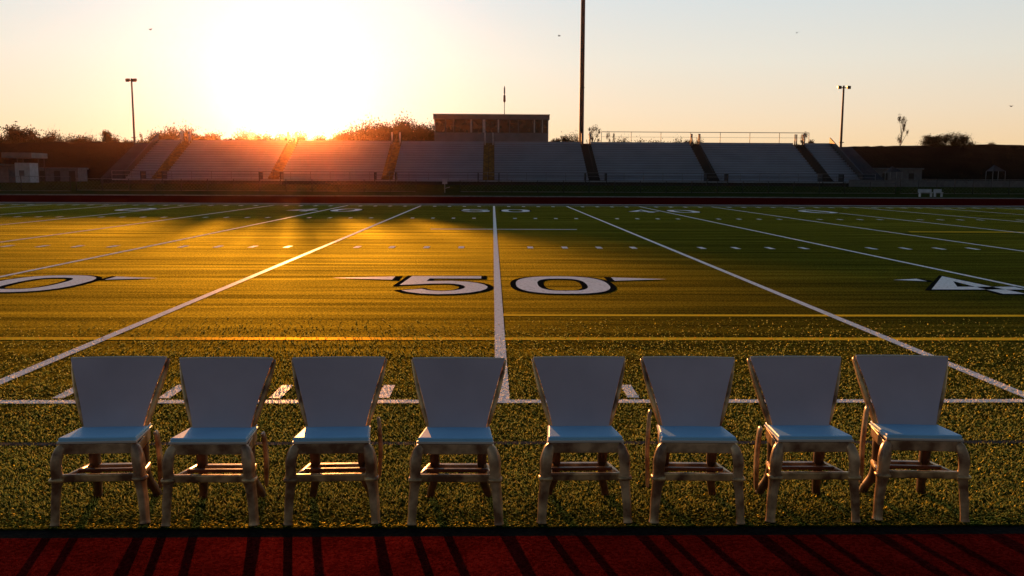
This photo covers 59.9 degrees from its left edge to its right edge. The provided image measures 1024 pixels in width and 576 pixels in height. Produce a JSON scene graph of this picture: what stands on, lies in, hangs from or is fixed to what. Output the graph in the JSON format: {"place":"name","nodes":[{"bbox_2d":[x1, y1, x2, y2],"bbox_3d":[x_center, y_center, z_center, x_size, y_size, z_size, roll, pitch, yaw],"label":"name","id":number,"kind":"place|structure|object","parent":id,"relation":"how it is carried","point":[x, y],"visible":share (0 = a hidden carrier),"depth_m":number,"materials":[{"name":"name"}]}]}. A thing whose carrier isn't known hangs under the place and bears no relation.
{"place":"outdoors","nodes":[
{"label":"outdoors","id":0,"kind":"place"},
{"bbox_2d":[0,141,149,180],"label":"wooded bank","id":1,"kind":"structure","parent":0,"point":[99,159],"depth_m":165.88,"materials":[{"name":"brown soil"}]},
{"bbox_2d":[0,203,1023,529],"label":"turf field","id":2,"kind":"structure","parent":0,"point":[532,267],"depth_m":13.38,"materials":[{"name":"green plant"}]},
{"bbox_2d":[0,275,101,292],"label":"field numeral","id":3,"kind":"object","parent":2,"relation":"on","point":[74,280],"visible":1,"depth_m":15.51,"materials":[{"name":"paint"}]},
{"bbox_2d":[48,356,170,525],"bbox_3d":[-2.252,0.842,4.994,0.554,0.851,0.486,0,7,-4],"label":"chair","id":4,"kind":"object","parent":2,"relation":"on","point":[114,395],"visible":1,"depth_m":5.06,"materials":[{"name":"plastic"}]},
{"bbox_2d":[101,276,143,279],"bbox_3d":[-6.948,-0.179,16.209,0.980,0.004,0.700,0,7,-1],"label":"direction wedge","id":5,"kind":"object","parent":2,"relation":"on","point":[114,278],"visible":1,"depth_m":16.15,"materials":[{"name":"paint"}]},
{"bbox_2d":[113,208,158,210],"bbox_3d":[-20.253,-4.240,47.919,1.732,0.004,3.783,0,7,-1],"label":"field numeral","id":6,"kind":"object","parent":2,"relation":"on","point":[134,208],"visible":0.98,"depth_m":47.66,"materials":[{"name":"paint"}]},
{"bbox_2d":[2,205,272,241],"bbox_3d":[-14.319,-2.123,31.366,0.120,0.001,48.645,0,7,-1],"label":"yard line","id":7,"kind":"object","parent":2,"relation":"on","point":[121,225],"visible":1,"depth_m":31.86,"materials":[{"name":"paint"}]},
{"bbox_2d":[0,205,347,276],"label":"yard line","id":8,"kind":"object","parent":2,"relation":"on","point":[142,247],"visible":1,"depth_m":22.10,"materials":[{"name":"paint"}]},
{"bbox_2d":[0,206,419,384],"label":"yard line","id":9,"kind":"object","parent":2,"relation":"on","point":[60,356],"visible":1,"depth_m":11.58,"materials":[{"name":"paint"}]},
{"bbox_2d":[160,357,275,526],"bbox_3d":[-1.642,0.846,4.987,0.554,0.851,0.486,0,7,-1],"label":"chair","id":10,"kind":"object","parent":2,"relation":"on","point":[221,396],"visible":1,"depth_m":5.05,"materials":[{"name":"plastic"}]},
{"bbox_2d":[283,208,319,210],"bbox_3d":[-10.809,-4.242,48.269,1.809,0.004,4.037,3,8,22],"label":"field numeral","id":11,"kind":"object","parent":2,"relation":"on","point":[303,210],"visible":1,"depth_m":47.40,"materials":[{"name":"paint"}]},
{"bbox_2d":[283,356,386,525],"bbox_3d":[-0.993,0.845,5.014,0.554,0.851,0.486,0,7,-3],"label":"chair","id":12,"kind":"object","parent":2,"relation":"on","point":[336,395],"visible":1,"depth_m":5.08,"materials":[{"name":"plastic"}]},
{"bbox_2d":[346,276,401,280],"bbox_3d":[-2.682,-0.184,16.402,1.260,0.004,0.740,0,7,-1],"label":"direction wedge","id":13,"kind":"object","parent":2,"relation":"on","point":[398,278],"visible":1,"depth_m":16.36,"materials":[{"name":"paint"}]},
{"bbox_2d":[393,276,492,294],"bbox_3d":[-1.187,-0.062,15.482,1.735,0.004,2.771,0,7,-1],"label":"field numeral","id":14,"kind":"object","parent":2,"relation":"on","point":[468,287],"visible":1,"depth_m":15.47,"materials":[{"name":"paint"}]},
{"bbox_2d":[407,357,505,525],"bbox_3d":[-0.309,0.849,5.013,0.554,0.851,0.486,0,7,0],"label":"chair","id":15,"kind":"object","parent":2,"relation":"on","point":[457,397],"visible":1,"depth_m":5.08,"materials":[{"name":"plastic"}]},
{"bbox_2d":[460,209,489,211],"bbox_3d":[-1.978,-4.202,48.267,1.772,0.004,3.890,0,7,-1],"label":"field numeral","id":16,"kind":"object","parent":2,"relation":"on","point":[478,210],"visible":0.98,"depth_m":48.39,"materials":[{"name":"paint"}]},
{"bbox_2d":[17,216,938,219],"bbox_3d":[-0.781,-3.114,39.705,89.761,0.001,0.600,0,7,-1],"label":"hash mark","id":17,"kind":"object","parent":2,"relation":"on","point":[513,218],"visible":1,"depth_m":39.73,"materials":[{"name":"paint"}]},
{"bbox_2d":[1,245,980,249],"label":"hash mark","id":18,"kind":"object","parent":2,"relation":"on","point":[463,247],"visible":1,"depth_m":23.58,"materials":[{"name":"paint"}]},
{"bbox_2d":[493,206,509,399],"bbox_3d":[-0.606,-2.099,31.668,0.120,0.001,48.645,0,7,-1],"label":"yard line","id":19,"kind":"object","parent":2,"relation":"on","point":[498,317],"visible":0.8,"depth_m":12.17,"materials":[{"name":"paint"}]},
{"bbox_2d":[98,204,916,207],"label":"sideline","id":20,"kind":"object","parent":2,"relation":"on","point":[383,205],"visible":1,"depth_m":55.77,"materials":[{"name":"paint"}]},
{"bbox_2d":[0,204,1022,208],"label":"tick","id":21,"kind":"object","parent":2,"relation":"on","point":[507,206],"visible":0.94,"depth_m":55.03,"materials":[{"name":"paint"}]},
{"bbox_2d":[0,526,1023,537],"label":"drainage strip","id":22,"kind":"object","parent":2,"relation":"on","point":[502,532],"visible":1,"depth_m":4.77,"materials":[{"name":"rubber"}]},
{"bbox_2d":[0,337,1023,339],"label":"yellow line","id":23,"kind":"object","parent":2,"relation":"on","point":[401,338],"visible":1,"depth_m":10.37,"materials":[{"name":"paint"}]},
{"bbox_2d":[0,399,1023,403],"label":"sideline","id":24,"kind":"object","parent":2,"relation":"on","point":[539,401],"depth_m":7.49,"materials":[{"name":"paint"}]},
{"bbox_2d":[0,440,1023,445],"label":"faded line","id":25,"kind":"object","parent":2,"relation":"on","point":[524,442],"depth_m":6.32,"materials":[{"name":"white paint"}]},
{"bbox_2d":[0,314,1023,528],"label":"turf fibres","id":26,"kind":"object","parent":2,"relation":"on","point":[887,504],"visible":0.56,"depth_m":5.92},
{"bbox_2d":[500,209,530,211],"bbox_3d":[0.192,-4.205,48.370,1.732,0.004,3.783,0,7,-1],"label":"field numeral","id":27,"kind":"object","parent":2,"relation":"on","point":[507,210],"visible":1,"depth_m":48.53,"materials":[{"name":"paint"}]},
{"bbox_2d":[510,276,615,294],"bbox_3d":[0.878,-0.062,15.562,1.819,0.004,2.701,0,7,-1],"label":"field numeral","id":28,"kind":"object","parent":2,"relation":"on","point":[534,284],"visible":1,"depth_m":15.37,"materials":[{"name":"paint"}]},
{"bbox_2d":[531,356,632,523],"bbox_3d":[0.394,0.847,5.046,0.554,0.852,0.486,0,7,-2],"label":"chair","id":29,"kind":"object","parent":2,"relation":"on","point":[581,396],"visible":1,"depth_m":5.11,"materials":[{"name":"plastic"}]},
{"bbox_2d":[604,277,653,281],"bbox_3d":[2.294,-0.163,16.412,1.130,0.004,0.740,0,7,-1],"label":"direction wedge","id":30,"kind":"object","parent":2,"relation":"on","point":[609,279],"visible":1,"depth_m":16.35,"materials":[{"name":"paint"}]},
{"bbox_2d":[628,210,659,212],"bbox_3d":[7.486,-4.210,48.672,1.809,0.004,4.037,3,8,22],"label":"field numeral","id":31,"kind":"object","parent":2,"relation":"on","point":[644,211],"visible":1,"depth_m":48.01,"materials":[{"name":"paint"}]},
{"bbox_2d":[665,210,700,212],"bbox_3d":[9.340,-4.189,48.571,1.732,0.004,3.783,0,7,-1],"label":"field numeral","id":32,"kind":"object","parent":2,"relation":"on","point":[690,211],"visible":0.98,"depth_m":48.30,"materials":[{"name":"paint"}]},
{"bbox_2d":[640,356,745,524],"bbox_3d":[1.023,0.848,5.048,0.554,0.854,0.486,0,7,1],"label":"chair","id":33,"kind":"object","parent":2,"relation":"on","point":[691,395],"visible":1,"depth_m":5.11,"materials":[{"name":"plastic"}]},
{"bbox_2d":[503,314,1023,316],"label":"yellow line","id":34,"kind":"object","parent":2,"relation":"on","point":[748,315],"visible":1,"depth_m":12.20,"materials":[{"name":"paint"}]},
{"bbox_2d":[566,206,1023,396],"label":"yard line","id":35,"kind":"object","parent":2,"relation":"on","point":[966,371],"visible":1,"depth_m":11.63,"materials":[{"name":"paint"}]},
{"bbox_2d":[747,356,861,522],"bbox_3d":[1.662,0.848,5.076,0.554,0.854,0.486,0,7,-1],"label":"chair","id":36,"kind":"object","parent":2,"relation":"on","point":[800,394],"visible":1,"depth_m":5.14,"materials":[{"name":"plastic"}]},
{"bbox_2d":[643,207,1023,287],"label":"yard line","id":37,"kind":"object","parent":2,"relation":"on","point":[867,254],"visible":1,"depth_m":21.10,"materials":[{"name":"paint"}]},
{"bbox_2d":[715,207,1020,250],"bbox_3d":[13.107,-2.076,31.970,0.120,0.001,48.645,0,7,-1],"label":"yard line","id":38,"kind":"object","parent":2,"relation":"on","point":[886,231],"visible":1,"depth_m":30.18,"materials":[{"name":"paint"}]},
{"bbox_2d":[787,207,1020,232],"bbox_3d":[17.677,-2.068,32.071,0.120,0.001,48.645,0,7,-1],"label":"yard line","id":39,"kind":"object","parent":2,"relation":"on","point":[925,222],"visible":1,"depth_m":37.66,"materials":[{"name":"paint"}]},
{"bbox_2d":[852,355,971,521],"bbox_3d":[2.283,0.846,5.099,0.554,0.858,0.486,1,7,3],"label":"chair","id":40,"kind":"object","parent":2,"relation":"on","point":[905,394],"visible":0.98,"depth_m":5.16,"materials":[{"name":"plastic"}]},
{"bbox_2d":[900,278,933,281],"bbox_3d":[7.389,-0.148,16.475,0.660,0.004,0.600,0,7,-1],"label":"direction wedge","id":41,"kind":"object","parent":2,"relation":"on","point":[921,279],"visible":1,"depth_m":16.53,"materials":[{"name":"paint"}]},
{"bbox_2d":[925,275,1023,294],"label":"field numeral","id":42,"kind":"object","parent":2,"relation":"on","point":[940,282],"visible":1,"depth_m":15.40,"materials":[{"name":"paint"}]},
{"bbox_2d":[0,534,1023,575],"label":"running track","id":43,"kind":"structure","parent":0,"point":[854,555],"depth_m":4.46,"materials":[{"name":"rubber"}]},
{"bbox_2d":[0,181,1023,207],"bbox_3d":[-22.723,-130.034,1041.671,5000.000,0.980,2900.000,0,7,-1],"label":"ground","id":44,"kind":"structure","parent":0,"point":[434,190],"depth_m":104.47,"materials":[{"name":"black plant"}]},
{"bbox_2d":[0,164,15,181],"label":"shed","id":45,"kind":"structure","parent":44,"relation":"on","point":[7,172],"depth_m":115.73,"materials":[{"name":"grey metal"}]},
{"bbox_2d":[0,121,44,143],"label":"tree","id":46,"kind":"object","parent":44,"relation":"on","point":[16,135],"visible":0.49,"depth_m":189.29,"materials":[{"name":"green plant"}]},
{"bbox_2d":[1,153,47,182],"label":"ticket booth","id":47,"kind":"object","parent":44,"relation":"on","point":[23,170],"visible":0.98,"depth_m":115.73,"materials":[{"name":"grey metal"}]},
{"bbox_2d":[0,176,70,190],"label":"chain link fence","id":48,"kind":"object","parent":44,"relation":"on","point":[40,180],"visible":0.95,"depth_m":96.25,"materials":[{"name":"grey metal"}]},
{"bbox_2d":[41,129,65,141],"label":"tree","id":49,"kind":"object","parent":44,"relation":"on","point":[48,138],"visible":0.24,"depth_m":197.25,"materials":[{"name":"green plant"}]},
{"bbox_2d":[38,168,88,180],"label":"storage building","id":50,"kind":"structure","parent":44,"relation":"on","point":[74,173],"depth_m":132.50,"materials":[{"name":"grey concrete"}]},
{"bbox_2d":[54,171,60,180],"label":"door","id":51,"kind":"structure","parent":50,"relation":"in","point":[56,173],"depth_m":132.46,"materials":[{"name":"brown metal"}]},
{"bbox_2d":[69,171,74,180],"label":"door","id":52,"kind":"structure","parent":50,"relation":"in","point":[71,173],"depth_m":132.51,"materials":[{"name":"brown metal"}]},
{"bbox_2d":[58,134,74,142],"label":"tree","id":53,"kind":"object","parent":44,"relation":"on","point":[68,141],"visible":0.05,"depth_m":184.71,"materials":[{"name":"green plant"}]},
{"bbox_2d":[65,131,89,143],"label":"tree","id":54,"kind":"object","parent":44,"relation":"on","point":[80,140],"visible":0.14,"depth_m":198.78,"materials":[{"name":"green plant"}]},
{"bbox_2d":[99,130,113,142],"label":"tree","id":55,"kind":"object","parent":44,"relation":"on","point":[106,136],"visible":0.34,"depth_m":185.41,"materials":[{"name":"green plant"}]},
{"bbox_2d":[110,132,128,142],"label":"tree","id":56,"kind":"object","parent":44,"relation":"on","point":[117,140],"visible":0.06,"depth_m":191.47,"materials":[{"name":"green plant"}]},
{"bbox_2d":[125,78,136,144],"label":"light pole","id":57,"kind":"object","parent":44,"relation":"on","point":[131,80],"visible":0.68,"depth_m":146.03,"materials":[{"name":"grey metal"}]},
{"bbox_2d":[144,127,171,141],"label":"tree","id":58,"kind":"object","parent":44,"relation":"on","point":[163,136],"visible":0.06,"depth_m":238.54,"materials":[{"name":"green plant"}]},
{"bbox_2d":[158,120,179,139],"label":"tree","id":59,"kind":"object","parent":44,"relation":"on","point":[172,133],"visible":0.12,"depth_m":255.50,"materials":[{"name":"green plant"}]},
{"bbox_2d":[168,121,199,140],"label":"tree","id":60,"kind":"object","parent":44,"relation":"on","point":[185,134],"visible":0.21,"depth_m":225.19,"materials":[{"name":"green plant"}]},
{"bbox_2d":[191,135,214,139],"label":"tree","id":61,"kind":"object","parent":44,"relation":"on","point":[197,137],"visible":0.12,"depth_m":224.52,"materials":[{"name":"green plant"}]},
{"bbox_2d":[202,129,224,139],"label":"tree","id":62,"kind":"object","parent":44,"relation":"on","point":[215,136],"visible":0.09,"depth_m":238.45,"materials":[{"name":"green plant"}]},
{"bbox_2d":[230,127,251,139],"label":"tree","id":63,"kind":"object","parent":44,"relation":"on","point":[240,137],"visible":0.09,"depth_m":227.62,"materials":[{"name":"green plant"}]},
{"bbox_2d":[76,178,415,191],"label":"chain link fence","id":64,"kind":"object","parent":44,"relation":"on","point":[240,187],"visible":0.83,"depth_m":101.65,"materials":[{"name":"grey metal"}]},
{"bbox_2d":[244,127,260,139],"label":"tree","id":65,"kind":"object","parent":44,"relation":"on","point":[254,138],"visible":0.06,"depth_m":253.43,"materials":[{"name":"green plant"}]},
{"bbox_2d":[254,131,283,139],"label":"tree","id":66,"kind":"object","parent":44,"relation":"on","point":[264,137],"visible":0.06,"depth_m":128.08,"materials":[{"name":"green plant"}]},
{"bbox_2d":[289,126,309,141],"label":"tree","id":67,"kind":"object","parent":44,"relation":"on","point":[300,137],"visible":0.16,"depth_m":132.43,"materials":[{"name":"green plant"}]},
{"bbox_2d":[337,127,370,140],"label":"tree","id":68,"kind":"object","parent":44,"relation":"on","point":[356,137],"visible":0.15,"depth_m":131.25,"materials":[{"name":"green plant"}]},
{"bbox_2d":[338,123,376,140],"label":"tree","id":69,"kind":"object","parent":44,"relation":"on","point":[358,131],"visible":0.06,"depth_m":133.69,"materials":[{"name":"green plant"}]},
{"bbox_2d":[357,113,382,140],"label":"tree","id":70,"kind":"object","parent":44,"relation":"on","point":[369,126],"visible":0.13,"depth_m":135.96,"materials":[{"name":"green plant"}]},
{"bbox_2d":[368,117,398,142],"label":"tree","id":71,"kind":"object","parent":44,"relation":"on","point":[382,135],"visible":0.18,"depth_m":131.23,"materials":[{"name":"green plant"}]},
{"bbox_2d":[376,117,408,140],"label":"tree","id":72,"kind":"object","parent":44,"relation":"on","point":[395,131],"visible":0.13,"depth_m":132.80,"materials":[{"name":"green plant"}]},
{"bbox_2d":[386,108,416,131],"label":"tree","id":73,"kind":"object","parent":44,"relation":"on","point":[402,121],"visible":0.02,"depth_m":136.40,"materials":[{"name":"green plant"}]},
{"bbox_2d":[395,116,432,142],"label":"tree","id":74,"kind":"object","parent":44,"relation":"on","point":[410,136],"visible":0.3,"depth_m":131.39,"materials":[{"name":"green plant"}]},
{"bbox_2d":[398,118,433,140],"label":"tree","id":75,"kind":"object","parent":44,"relation":"on","point":[425,127],"visible":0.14,"depth_m":134.31,"materials":[{"name":"green plant"}]},
{"bbox_2d":[100,131,883,186],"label":"grandstand","id":76,"kind":"object","parent":44,"relation":"on","point":[156,160],"visible":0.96,"depth_m":118.50,"materials":[{"name":"metal"}]},
{"bbox_2d":[433,114,549,142],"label":"press box","id":77,"kind":"object","parent":76,"relation":"on","point":[501,127],"visible":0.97,"depth_m":125.08,"materials":[{"name":"brown metal"}]},
{"bbox_2d":[435,119,444,131],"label":"window","id":78,"kind":"structure","parent":77,"relation":"in","point":[439,123],"depth_m":124.94,"materials":[{"name":"brown glass"}]},
{"bbox_2d":[446,119,452,131],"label":"window","id":79,"kind":"structure","parent":77,"relation":"in","point":[449,122],"depth_m":124.97,"materials":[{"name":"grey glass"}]},
{"bbox_2d":[454,119,469,131],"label":"window","id":80,"kind":"structure","parent":77,"relation":"in","point":[460,125],"depth_m":125.00,"materials":[{"name":"brown glass"}]},
{"bbox_2d":[472,119,482,132],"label":"window","id":81,"kind":"structure","parent":77,"relation":"in","point":[477,124],"depth_m":125.06,"materials":[{"name":"brown glass"}]},
{"bbox_2d":[485,119,497,132],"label":"window","id":82,"kind":"structure","parent":77,"relation":"in","point":[491,126],"depth_m":125.09,"materials":[{"name":"brown glass"}]},
{"bbox_2d":[499,120,508,132],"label":"window","id":83,"kind":"structure","parent":77,"relation":"in","point":[503,124],"depth_m":125.15,"materials":[{"name":"brown glass"}]},
{"bbox_2d":[510,120,517,132],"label":"window","id":84,"kind":"structure","parent":77,"relation":"in","point":[513,123],"depth_m":125.19,"materials":[{"name":"brown glass"}]},
{"bbox_2d":[519,120,533,132],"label":"window","id":85,"kind":"structure","parent":77,"relation":"in","point":[525,126],"depth_m":125.22,"materials":[{"name":"brown glass"}]},
{"bbox_2d":[535,120,541,132],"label":"window","id":86,"kind":"structure","parent":77,"relation":"in","point":[538,123],"depth_m":125.25,"materials":[{"name":"brown glass"}]},
{"bbox_2d":[543,120,547,132],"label":"window","id":87,"kind":"structure","parent":77,"relation":"in","point":[545,122],"depth_m":125.25,"materials":[{"name":"brown glass"}]},
{"bbox_2d":[0,202,1023,207],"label":"kerb","id":88,"kind":"structure","parent":44,"relation":"on","point":[608,205],"depth_m":57.26,"materials":[{"name":"concrete"}]},
{"bbox_2d":[0,194,1023,198],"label":"kerb","id":89,"kind":"structure","parent":44,"relation":"on","point":[510,196],"depth_m":79.64,"materials":[{"name":"concrete"}]},
{"bbox_2d":[560,131,576,141],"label":"tree","id":90,"kind":"object","parent":44,"relation":"on","point":[563,138],"visible":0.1,"depth_m":151.15,"materials":[{"name":"green plant"}]},
{"bbox_2d":[579,0,584,143],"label":"light pole","id":91,"kind":"object","parent":44,"relation":"on","point":[582,87],"visible":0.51,"depth_m":131.03,"materials":[{"name":"grey metal"}]},
{"bbox_2d":[587,124,600,141],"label":"tree","id":92,"kind":"object","parent":44,"relation":"on","point":[591,132],"visible":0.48,"depth_m":148.05,"materials":[{"name":"green plant"}]},
{"bbox_2d":[460,180,895,193],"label":"chain link fence","id":93,"kind":"object","parent":44,"relation":"on","point":[675,189],"visible":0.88,"depth_m":102.80,"materials":[{"name":"grey metal"}]},
{"bbox_2d":[837,86,850,146],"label":"light pole","id":94,"kind":"object","parent":44,"relation":"on","point":[842,113],"visible":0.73,"depth_m":148.60,"materials":[{"name":"grey metal"}]},
{"bbox_2d":[885,166,901,179],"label":"canopy tent","id":95,"kind":"object","parent":44,"relation":"on","point":[892,169],"visible":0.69,"depth_m":144.50,"materials":[{"name":"fabric"}]},
{"bbox_2d":[873,168,923,179],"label":"maintenance building","id":96,"kind":"structure","parent":44,"relation":"on","point":[910,173],"depth_m":150.22,"materials":[{"name":"grey metal"}]},
{"bbox_2d":[897,114,908,145],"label":"tree","id":97,"kind":"object","parent":44,"relation":"on","point":[901,128],"visible":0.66,"depth_m":188.65,"materials":[{"name":"green plant"}]},
{"bbox_2d":[918,189,932,196],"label":"bench","id":98,"kind":"object","parent":44,"relation":"on","point":[920,191],"visible":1,"depth_m":88.58,"materials":[{"name":"grey metal"}]},
{"bbox_2d":[849,180,1023,186],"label":"concrete wall","id":99,"kind":"structure","parent":44,"relation":"on","point":[942,183],"depth_m":112.41,"materials":[{"name":"grey concrete"}]},
{"bbox_2d":[933,189,942,196],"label":"bench","id":100,"kind":"object","parent":44,"relation":"on","point":[935,191],"visible":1,"depth_m":88.60,"materials":[{"name":"grey metal"}]},
{"bbox_2d":[900,179,1023,194],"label":"chain link fence","id":101,"kind":"object","parent":44,"relation":"on","point":[960,187],"visible":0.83,"depth_m":103.46,"materials":[{"name":"grey metal"}]},
{"bbox_2d":[985,165,1005,178],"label":"canopy tent","id":102,"kind":"object","parent":44,"relation":"on","point":[994,168],"visible":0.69,"depth_m":149.84,"materials":[{"name":"fabric"}]},
{"bbox_2d":[0,195,1023,205],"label":"running track","id":103,"kind":"structure","parent":0,"point":[496,200],"depth_m":68.41,"materials":[{"name":"red rubber"}]},
{"bbox_2d":[0,0,1023,146],"label":"sky","id":104,"kind":"structure","parent":0,"point":[654,69],"materials":[{"name":"orange"}]},
{"bbox_2d":[850,144,1023,180],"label":"earth bank","id":105,"kind":"structure","parent":0,"point":[958,162],"depth_m":168.48,"materials":[{"name":"brown soil"}]},
{"bbox_2d":[916,133,943,146],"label":"tree","id":106,"kind":"object","parent":105,"relation":"on","point":[928,140],"visible":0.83,"depth_m":176.79,"materials":[{"name":"green plant"}]},
{"bbox_2d":[934,131,970,147],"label":"tree","id":107,"kind":"object","parent":105,"relation":"on","point":[948,138],"visible":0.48,"depth_m":176.51,"materials":[{"name":"green plant"}]},
{"bbox_2d":[948,131,979,146],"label":"tree","id":108,"kind":"object","parent":105,"relation":"on","point":[964,138],"visible":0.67,"depth_m":176.88,"materials":[{"name":"green plant"}]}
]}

